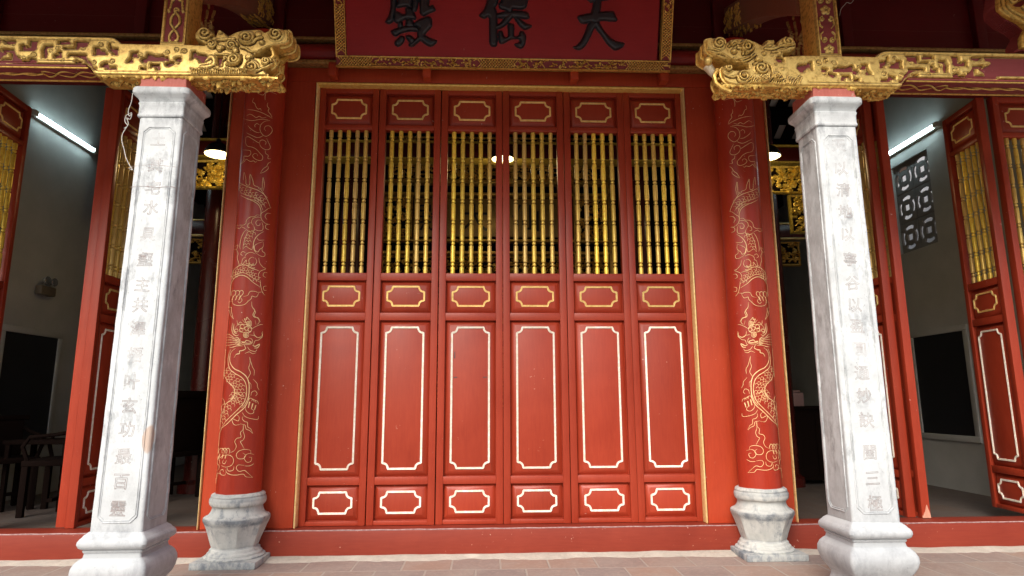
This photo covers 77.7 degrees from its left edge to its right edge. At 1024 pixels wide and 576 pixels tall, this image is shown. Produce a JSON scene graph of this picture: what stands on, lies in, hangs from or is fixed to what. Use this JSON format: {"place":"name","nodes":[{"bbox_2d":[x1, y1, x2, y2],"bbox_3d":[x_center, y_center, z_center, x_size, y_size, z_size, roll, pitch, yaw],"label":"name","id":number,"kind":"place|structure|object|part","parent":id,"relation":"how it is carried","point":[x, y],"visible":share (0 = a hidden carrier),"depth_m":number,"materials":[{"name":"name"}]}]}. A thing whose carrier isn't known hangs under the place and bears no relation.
{"place":"outdoors","nodes":[
{"label":"outdoors","id":0,"kind":"place"},
{"bbox_2d":[0,552,1023,575],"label":"porch floor","id":1,"kind":"structure","parent":0,"point":[977,564],"depth_m":4.13,"materials":[{"name":"ceramic"}]},
{"bbox_2d":[68,78,210,575],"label":"stone pillar","id":2,"kind":"structure","parent":1,"relation":"on","point":[132,531],"depth_m":3.51,"materials":[{"name":"white stone"}]},
{"bbox_2d":[121,93,132,169],"bbox_3d":[-2.243,-0.919,3.730,0.086,0.479,0.014,0,-10,-2],"label":"loose wire","id":3,"kind":"object","parent":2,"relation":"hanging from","point":[126,127],"visible":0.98,"depth_m":3.73,"materials":[{"name":"grey"}]},
{"bbox_2d":[0,28,299,94],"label":"dragon head beam","id":4,"kind":"structure","parent":2,"relation":"on","point":[248,61],"depth_m":3.75,"materials":[{"name":"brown wood"}]},
{"bbox_2d":[160,0,215,44],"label":"gilded post","id":5,"kind":"object","parent":4,"relation":"on","point":[184,22],"visible":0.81,"depth_m":3.84,"materials":[{"name":"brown wood"}]},
{"bbox_2d":[188,29,287,570],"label":"dragon column","id":6,"kind":"structure","parent":1,"relation":"on","point":[235,519],"depth_m":4.46,"materials":[{"name":"red paint"}]},
{"bbox_2d":[0,546,1023,565],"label":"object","id":7,"kind":"structure","parent":1,"relation":"on","point":[512,556],"depth_m":4.42,"materials":[{"name":"stone"}]},
{"bbox_2d":[712,37,808,561],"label":"dragon column","id":8,"kind":"structure","parent":1,"relation":"on","point":[762,513],"depth_m":4.61,"materials":[{"name":"red paint"}]},
{"bbox_2d":[788,88,919,575],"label":"stone pillar","id":9,"kind":"structure","parent":1,"relation":"on","point":[868,532],"depth_m":3.67,"materials":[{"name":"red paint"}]},
{"bbox_2d":[695,37,1023,101],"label":"dragon head beam","id":10,"kind":"structure","parent":9,"relation":"on","point":[747,69],"depth_m":3.93,"materials":[{"name":"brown wood"}]},
{"bbox_2d":[786,0,841,55],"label":"gilded post","id":11,"kind":"object","parent":10,"relation":"on","point":[813,29],"visible":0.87,"depth_m":4.02,"materials":[{"name":"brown wood"}]},
{"bbox_2d":[983,0,1023,53],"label":"leaf finial","id":12,"kind":"object","parent":10,"relation":"on","point":[1005,18],"visible":1,"depth_m":4.10,"materials":[{"name":"brown wood"}]},
{"bbox_2d":[0,464,1023,528],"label":"hall floor","id":13,"kind":"structure","parent":0,"point":[811,503],"depth_m":5.89,"materials":[{"name":"grey tile"}]},
{"bbox_2d":[0,415,43,509],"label":"wooden armchair","id":14,"kind":"object","parent":13,"relation":"on","point":[12,427],"visible":0.8,"depth_m":6.16,"materials":[{"name":"black wood"}]},
{"bbox_2d":[0,438,65,511],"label":"side table","id":15,"kind":"object","parent":13,"relation":"on","point":[33,443],"visible":0.45,"depth_m":5.88,"materials":[{"name":"black wood"}]},
{"bbox_2d":[15,431,65,517],"bbox_3d":[-4.146,1.502,5.889,0.497,1.100,0.575,2,-10,-15],"label":"wooden armchair","id":16,"kind":"object","parent":13,"relation":"on","point":[50,461],"visible":0.41,"depth_m":5.61,"materials":[{"name":"black wood"}]},
{"bbox_2d":[169,391,206,496],"bbox_3d":[-3.606,1.635,6.655,0.497,1.100,0.575,-4,-11,22],"label":"altar table","id":17,"kind":"object","parent":13,"relation":"on","point":[189,425],"visible":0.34,"depth_m":6.68,"materials":[{"name":"black wood"}]},
{"bbox_2d":[176,92,230,493],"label":"interior column","id":18,"kind":"structure","parent":13,"relation":"on","point":[205,309],"depth_m":7.33,"materials":[{"name":"paint"}]},
{"bbox_2d":[338,132,363,272],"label":"interior column","id":19,"kind":"structure","parent":13,"relation":"on","point":[349,223],"depth_m":7.57,"materials":[{"name":"paint"}]},
{"bbox_2d":[320,116,681,442],"bbox_3d":[-0.222,-0.007,8.650,5.200,5.000,0.312,0,-10,-2],"label":"altar screen","id":20,"kind":"object","parent":13,"relation":"on","point":[466,245],"visible":0.22,"depth_m":8.80,"materials":[{"name":"black wood"}]},
{"bbox_2d":[0,0,1023,560],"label":"temple hall","id":21,"kind":"structure","parent":13,"relation":"on","point":[38,342],"depth_m":5.28,"materials":[{"name":"red paint"}]},
{"bbox_2d":[0,85,31,340],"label":"door leaf","id":22,"kind":"object","parent":21,"relation":"attached to","point":[15,115],"visible":1,"depth_m":5.29,"materials":[{"name":"red paint"}]},
{"bbox_2d":[35,276,57,296],"bbox_3d":[-5.104,-0.019,6.976,0.090,0.203,0.240,0,-10,-2],"label":"emergency light","id":23,"kind":"object","parent":21,"relation":"attached to","point":[44,290],"visible":1,"depth_m":6.94,"materials":[{"name":"brown plastic"}]},
{"bbox_2d":[31,109,97,153],"bbox_3d":[-5.126,-1.778,7.298,0.078,0.060,1.120,0,-10,-2],"label":"tube light","id":24,"kind":"object","parent":21,"relation":"attached to","point":[36,114],"visible":0.87,"depth_m":7.22,"materials":[{"name":"grey plastic"}]},
{"bbox_2d":[56,88,135,527],"bbox_3d":[-3.282,0.089,5.120,0.065,3.420,0.479,0,-10,-2],"label":"door leaf","id":25,"kind":"object","parent":21,"relation":"attached to","point":[77,374],"visible":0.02,"depth_m":4.87,"materials":[{"name":"red paint"}]},
{"bbox_2d":[65,89,139,528],"bbox_3d":[-3.192,0.082,5.084,0.065,3.420,0.479,0,-10,-2],"label":"door leaf","id":26,"kind":"object","parent":21,"relation":"attached to","point":[105,288],"visible":0.69,"depth_m":4.92,"materials":[{"name":"red paint"}]},
{"bbox_2d":[191,219,203,236],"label":"tie beam","id":27,"kind":"structure","parent":21,"relation":"attached to","point":[197,227],"depth_m":8.53,"materials":[{"name":"paint"}]},
{"bbox_2d":[189,238,202,263],"bbox_3d":[-4.119,-0.498,8.529,0.700,0.340,0.111,0,-10,-2],"label":"carved screen","id":28,"kind":"object","parent":27,"relation":"hanging from","point":[195,251],"visible":0.24,"depth_m":8.54,"materials":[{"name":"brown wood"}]},
{"bbox_2d":[198,138,226,159],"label":"tie beam","id":29,"kind":"structure","parent":21,"relation":"attached to","point":[204,143],"depth_m":7.15,"materials":[{"name":"paint"}]},
{"bbox_2d":[195,160,224,189],"bbox_3d":[-3.137,-1.267,7.051,1.540,0.330,0.136,0,-10,-2],"label":"carved screen","id":30,"kind":"object","parent":29,"relation":"hanging from","point":[210,175],"visible":0.17,"depth_m":7.06,"materials":[{"name":"gold wood"}]},
{"bbox_2d":[204,93,225,159],"bbox_3d":[-3.063,-2.260,6.756,0.265,1.780,0.265,0,-10,-2],"label":"pendant lamp","id":31,"kind":"object","parent":21,"relation":"hanging from","point":[216,149],"visible":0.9,"depth_m":6.57,"materials":[{"name":"black metal"}]},
{"bbox_2d":[202,0,274,27],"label":"roof bracket","id":32,"kind":"object","parent":21,"relation":"attached to","point":[258,13],"visible":0.99,"depth_m":4.96,"materials":[{"name":"brown wood"}]},
{"bbox_2d":[298,88,379,526],"bbox_3d":[-1.318,0.046,4.925,0.479,3.420,0.065,0,-10,-2],"label":"door leaf","id":33,"kind":"object","parent":21,"relation":"on","point":[334,468],"visible":1,"depth_m":4.84,"materials":[{"name":"red paint"}]},
{"bbox_2d":[366,89,441,525],"bbox_3d":[-0.824,0.047,4.946,0.496,3.420,0.065,0,-10,-2],"label":"door leaf","id":34,"kind":"object","parent":21,"relation":"on","point":[401,475],"visible":1,"depth_m":4.86,"materials":[{"name":"red paint"}]},
{"bbox_2d":[435,90,502,524],"bbox_3d":[-0.321,0.049,4.970,0.496,3.420,0.065,0,-10,-3],"label":"door leaf","id":35,"kind":"object","parent":21,"relation":"on","point":[469,466],"visible":1,"depth_m":4.88,"materials":[{"name":"red paint"}]},
{"bbox_2d":[325,139,675,166],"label":"tie beam","id":36,"kind":"structure","parent":21,"relation":"attached to","point":[458,159],"depth_m":7.29,"materials":[{"name":"paint"}]},
{"bbox_2d":[328,0,673,85],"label":"name board","id":37,"kind":"object","parent":21,"relation":"attached to","point":[573,38],"visible":1,"depth_m":5.01,"materials":[{"name":"brown wood"}]},
{"bbox_2d":[492,92,513,163],"bbox_3d":[-0.106,-2.252,7.281,0.255,1.640,0.255,0,-10,-2],"label":"pendant lamp","id":38,"kind":"object","parent":21,"relation":"hanging from","point":[510,157],"visible":0.38,"depth_m":7.17,"materials":[{"name":"black metal"}]},
{"bbox_2d":[502,91,570,523],"bbox_3d":[0.177,0.050,4.985,0.496,3.420,0.065,0,-10,-2],"label":"door leaf","id":39,"kind":"object","parent":21,"relation":"on","point":[536,466],"visible":1,"depth_m":4.89,"materials":[{"name":"red paint"}]},
{"bbox_2d":[563,92,638,522],"bbox_3d":[0.678,0.051,5.008,0.496,3.420,0.065,0,-10,-2],"label":"door leaf","id":40,"kind":"object","parent":21,"relation":"on","point":[603,473],"visible":1,"depth_m":4.92,"materials":[{"name":"red paint"}]},
{"bbox_2d":[622,93,703,521],"bbox_3d":[1.171,0.052,5.026,0.489,3.420,0.065,0,-10,-2],"label":"door leaf","id":41,"kind":"object","parent":21,"relation":"on","point":[669,488],"visible":1,"depth_m":4.94,"materials":[{"name":"red paint"}]},
{"bbox_2d":[723,0,800,36],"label":"roof bracket","id":42,"kind":"object","parent":21,"relation":"attached to","point":[741,17],"visible":0.97,"depth_m":4.95,"materials":[{"name":"brown wood"}]},
{"bbox_2d":[769,143,780,160],"bbox_3d":[2.753,-2.265,6.993,0.265,1.740,0.265,0,-10,-2],"label":"pendant lamp","id":43,"kind":"object","parent":21,"relation":"hanging from","point":[774,153],"visible":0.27,"depth_m":6.77,"materials":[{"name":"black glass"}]},
{"bbox_2d":[770,144,799,165],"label":"tie beam","id":44,"kind":"structure","parent":21,"relation":"attached to","point":[789,155],"depth_m":7.41,"materials":[{"name":"paint"}]},
{"bbox_2d":[770,165,802,194],"bbox_3d":[2.808,-1.253,7.291,1.540,0.330,0.124,0,-10,-2],"label":"carved screen","id":45,"kind":"object","parent":44,"relation":"hanging from","point":[786,180],"visible":0.26,"depth_m":7.32,"materials":[{"name":"gold wood"}]},
{"bbox_2d":[787,194,805,233],"bbox_3d":[3.319,-0.846,7.249,0.280,0.450,0.106,0,-10,-2],"label":"carved screen","id":46,"kind":"object","parent":45,"relation":"attached to","point":[796,214],"visible":0.54,"depth_m":7.25,"materials":[{"name":"gold wood"}]},
{"bbox_2d":[779,223,804,239],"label":"tie beam","id":47,"kind":"structure","parent":21,"relation":"attached to","point":[785,234],"depth_m":8.85,"materials":[{"name":"paint"}]},
{"bbox_2d":[781,241,800,265],"bbox_3d":[3.675,-0.479,8.839,0.700,0.340,0.117,0,-10,-2],"label":"carved screen","id":48,"kind":"object","parent":47,"relation":"hanging from","point":[791,253],"visible":0.4,"depth_m":8.86,"materials":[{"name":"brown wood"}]},
{"bbox_2d":[855,100,915,516],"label":"door leaf","id":49,"kind":"object","parent":21,"relation":"attached to","point":[889,351],"visible":0.39,"depth_m":5.14,"materials":[{"name":"red paint"}]},
{"bbox_2d":[861,100,930,517],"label":"door leaf","id":50,"kind":"object","parent":21,"relation":"attached to","point":[913,429],"visible":0.28,"depth_m":5.09,"materials":[{"name":"red paint"}]},
{"bbox_2d":[889,121,941,156],"bbox_3d":[4.784,-1.754,7.696,0.078,0.060,1.120,0,-10,-2],"label":"tube light","id":51,"kind":"object","parent":21,"relation":"attached to","point":[935,125],"visible":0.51,"depth_m":7.50,"materials":[{"name":"grey plastic"}]},
{"bbox_2d":[942,97,1023,513],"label":"door leaf","id":52,"kind":"object","parent":21,"relation":"attached to","point":[998,369],"visible":1,"depth_m":5.32,"materials":[{"name":"red paint"}]},
{"bbox_2d":[986,96,1023,359],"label":"door leaf","id":53,"kind":"object","parent":21,"relation":"on","point":[1006,118],"visible":1,"depth_m":5.30,"materials":[{"name":"red paint"}]},
{"bbox_2d":[631,136,652,273],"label":"interior column","id":54,"kind":"structure","parent":13,"relation":"on","point":[642,201],"depth_m":7.69,"materials":[{"name":"paint"}]},
{"bbox_2d":[765,99,805,487],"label":"interior column","id":55,"kind":"structure","parent":13,"relation":"on","point":[800,480],"depth_m":7.53,"materials":[{"name":"paint"}]},
{"bbox_2d":[794,406,824,479],"bbox_3d":[3.564,1.866,7.715,1.060,0.850,0.560,0,-10,-2],"label":"table","id":56,"kind":"object","parent":13,"relation":"on","point":[809,442],"visible":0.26,"depth_m":7.46,"materials":[{"name":"black wood"}]},
{"bbox_3d":[3.330,1.835,7.450,0.470,0.720,0.012,0,-10,-2],"label":"door","id":57,"kind":"part","parent":56,"relation":"part of","materials":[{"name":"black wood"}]},
{"bbox_3d":[3.819,1.836,7.470,0.470,0.720,0.012,0,-10,-2],"label":"door","id":58,"kind":"part","parent":56,"relation":"part of","materials":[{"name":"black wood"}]},
{"bbox_2d":[793,390,803,405],"bbox_3d":[3.367,1.332,7.680,0.240,0.190,0.180,0,-10,-2],"label":"box","id":59,"kind":"object","parent":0,"point":[798,397],"visible":0.45,"depth_m":7.59,"materials":[{"name":"red"}]},
{"bbox_3d":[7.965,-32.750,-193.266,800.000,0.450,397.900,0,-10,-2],"label":"courtyard ground","id":60,"kind":"structure","parent":0,"visible":0},
{"bbox_2d":[898,156,936,248],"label":"neighbour wall","id":61,"kind":"structure","parent":60,"relation":"on","point":[924,210],"depth_m":11.37,"materials":[{"name":"grey"}]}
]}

